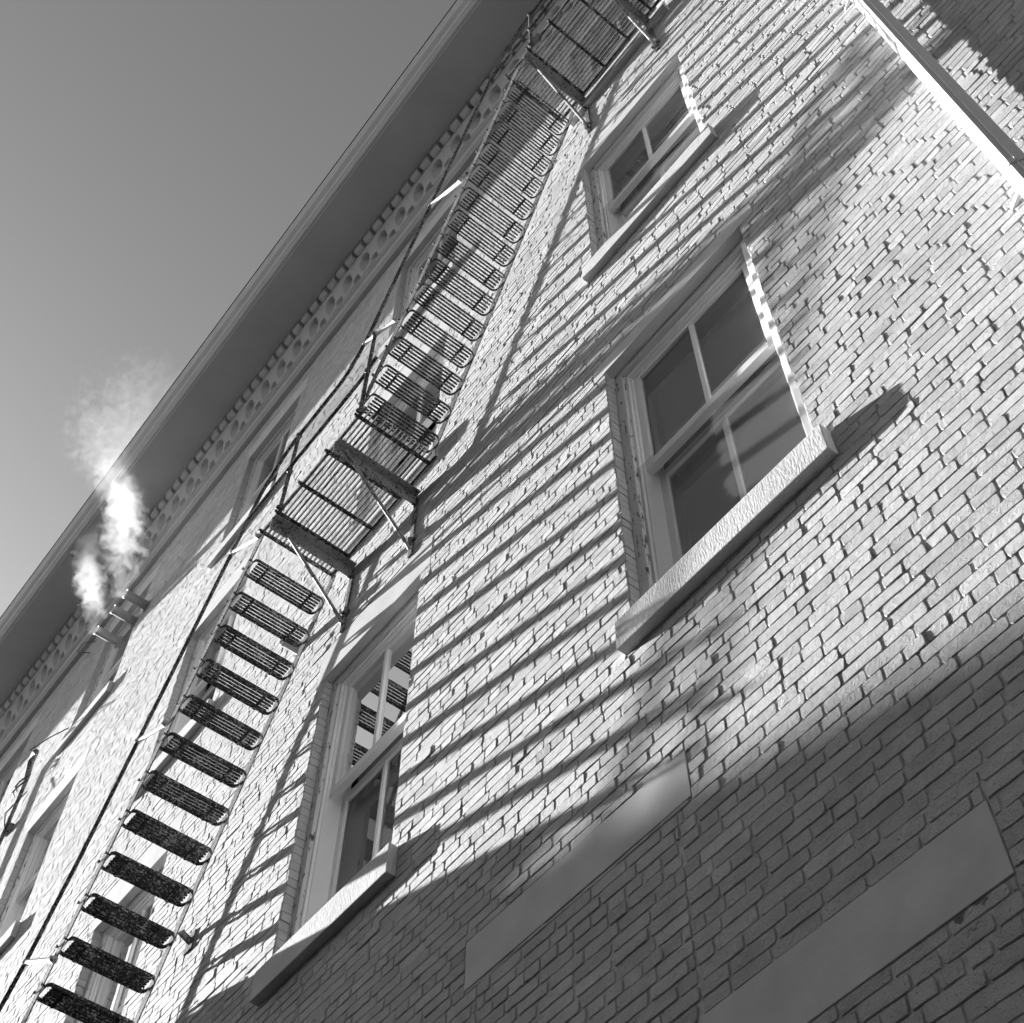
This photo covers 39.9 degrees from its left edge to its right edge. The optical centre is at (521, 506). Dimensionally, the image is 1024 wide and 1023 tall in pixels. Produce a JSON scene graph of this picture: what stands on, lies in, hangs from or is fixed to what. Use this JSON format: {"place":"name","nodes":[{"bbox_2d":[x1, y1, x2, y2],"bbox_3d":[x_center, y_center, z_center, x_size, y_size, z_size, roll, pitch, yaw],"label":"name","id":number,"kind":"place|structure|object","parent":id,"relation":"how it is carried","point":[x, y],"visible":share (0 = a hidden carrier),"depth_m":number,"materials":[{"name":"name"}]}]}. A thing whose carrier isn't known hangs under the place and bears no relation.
{"place":"outdoors","nodes":[
{"label":"outdoors","id":0,"kind":"place"},
{"bbox_2d":[0,0,455,616],"label":"sky","id":1,"kind":"structure","parent":0,"point":[154,154],"materials":[{"name":"grey"}]},
{"label":"ground","id":2,"kind":"structure","parent":0,"visible":0},
{"bbox_2d":[0,0,1023,1022],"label":"brick building","id":3,"kind":"structure","parent":2,"relation":"on","point":[666,663],"depth_m":7.56,"materials":[{"name":"brick"}]},
{"bbox_2d":[0,711,42,803],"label":"window","id":4,"kind":"structure","parent":3,"relation":"in","point":[8,766],"depth_m":20.28,"materials":[{"name":"paint"}]},
{"bbox_2d":[0,728,68,845],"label":"service mast","id":5,"kind":"object","parent":3,"relation":"attached to","point":[8,827],"visible":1,"depth_m":17.32,"materials":[{"name":"metal"}]},
{"bbox_2d":[0,745,90,955],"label":"window","id":6,"kind":"structure","parent":3,"relation":"in","point":[43,823],"depth_m":15.57,"materials":[{"name":"paint"}]},
{"bbox_2d":[69,549,75,556],"bbox_3d":[-6.306,0.649,19.844,0.073,0.114,0.080,34,-64,-19],"label":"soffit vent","id":7,"kind":"object","parent":3,"relation":"attached to","point":[72,553],"visible":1,"depth_m":19.83,"materials":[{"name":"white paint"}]},
{"bbox_2d":[76,641,95,653],"bbox_3d":[-6.133,1.997,19.763,0.153,0.323,0.403,34,-64,-19],"label":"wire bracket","id":8,"kind":"object","parent":3,"relation":"attached to","point":[80,647],"visible":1,"depth_m":19.77,"materials":[{"name":"metal"}]},
{"bbox_2d":[54,561,161,756],"bbox_3d":[-5.126,1.935,18.015,0.336,2.729,1.361,34,-64,-19],"label":"window","id":9,"kind":"structure","parent":3,"relation":"in","point":[104,683],"depth_m":18.38,"materials":[{"name":"paint"}]},
{"bbox_2d":[94,626,124,648],"bbox_3d":[-5.268,1.663,18.050,0.375,0.181,0.181,34,-64,-19],"label":"vent pipe","id":10,"kind":"object","parent":3,"relation":"attached to","point":[109,637],"visible":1,"depth_m":18.01,"materials":[{"name":"metal"}]},
{"bbox_2d":[110,605,138,627],"bbox_3d":[-5.008,1.383,17.876,0.375,0.181,0.181,34,-64,-19],"label":"vent pipe","id":11,"kind":"object","parent":3,"relation":"attached to","point":[124,615],"visible":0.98,"depth_m":17.83,"materials":[{"name":"metal"}]},
{"bbox_2d":[74,810,184,1022],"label":"window","id":12,"kind":"structure","parent":3,"relation":"in","point":[99,989],"depth_m":10.95,"materials":[{"name":"paint"}]},
{"bbox_2d":[122,589,150,611],"bbox_3d":[-4.816,1.179,17.747,0.375,0.181,0.181,34,-64,-19],"label":"vent pipe","id":13,"kind":"object","parent":3,"relation":"attached to","point":[135,599],"visible":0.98,"depth_m":17.70,"materials":[{"name":"metal"}]},
{"bbox_2d":[129,541,261,801],"bbox_3d":[-2.733,1.690,13.545,0.896,2.709,1.708,34,-64,-19],"label":"window","id":14,"kind":"structure","parent":3,"relation":"in","point":[182,725],"depth_m":14.12,"materials":[{"name":"paint"}]},
{"bbox_2d":[207,375,308,568],"bbox_3d":[-2.729,-0.249,16.647,0.896,2.729,1.708,34,-64,-19],"label":"window","id":15,"kind":"structure","parent":3,"relation":"in","point":[269,448],"depth_m":17.28,"materials":[{"name":"paint"}]},
{"bbox_2d":[279,634,302,657],"bbox_3d":[-1.736,1.062,10.819,0.215,0.160,0.160,34,-64,-19],"label":"vent pipe","id":16,"kind":"object","parent":3,"relation":"attached to","point":[289,647],"visible":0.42,"depth_m":10.77,"materials":[{"name":"metal"}]},
{"bbox_2d":[0,0,660,1022],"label":"fire escape","id":17,"kind":"object","parent":3,"relation":"attached to","point":[368,470],"visible":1,"depth_m":10.49,"materials":[{"name":"metal"}]},
{"bbox_2d":[250,535,432,1006],"bbox_3d":[-0.719,1.662,8.778,0.896,3.087,1.694,34,-64,-19],"label":"window","id":18,"kind":"structure","parent":3,"relation":"in","point":[349,855],"depth_m":9.06,"materials":[{"name":"paint"}]},
{"bbox_2d":[340,307,455,552],"bbox_3d":[-0.715,-0.472,12.191,0.896,2.709,1.694,34,-64,-19],"label":"window","id":19,"kind":"structure","parent":3,"relation":"in","point":[386,395],"depth_m":12.82,"materials":[{"name":"paint"}]},
{"bbox_2d":[378,177,467,359],"bbox_3d":[-0.711,-2.410,15.294,0.896,2.729,1.694,34,-64,-19],"label":"window","id":20,"kind":"structure","parent":3,"relation":"in","point":[420,252],"depth_m":15.93,"materials":[{"name":"paint"}]},
{"bbox_2d":[564,0,668,126],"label":"window","id":21,"kind":"structure","parent":3,"relation":"in","point":[660,11],"depth_m":13.95,"materials":[{"name":"paint"}]},
{"bbox_2d":[574,39,717,283],"bbox_3d":[1.194,-2.462,10.825,0.896,2.505,1.758,34,-64,-19],"label":"window","id":22,"kind":"structure","parent":3,"relation":"in","point":[654,143],"depth_m":11.41,"materials":[{"name":"paint"}]},
{"bbox_2d":[593,203,838,655],"bbox_3d":[1.189,-0.328,7.411,0.896,2.883,1.758,34,-64,-19],"label":"window","id":23,"kind":"structure","parent":3,"relation":"in","point":[718,437],"depth_m":8.06,"materials":[{"name":"paint"}]},
{"bbox_2d":[844,0,1023,210],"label":"downspout","id":24,"kind":"object","parent":3,"relation":"attached to","point":[996,144],"visible":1,"depth_m":6.43,"materials":[{"name":"white paint"}]}
]}

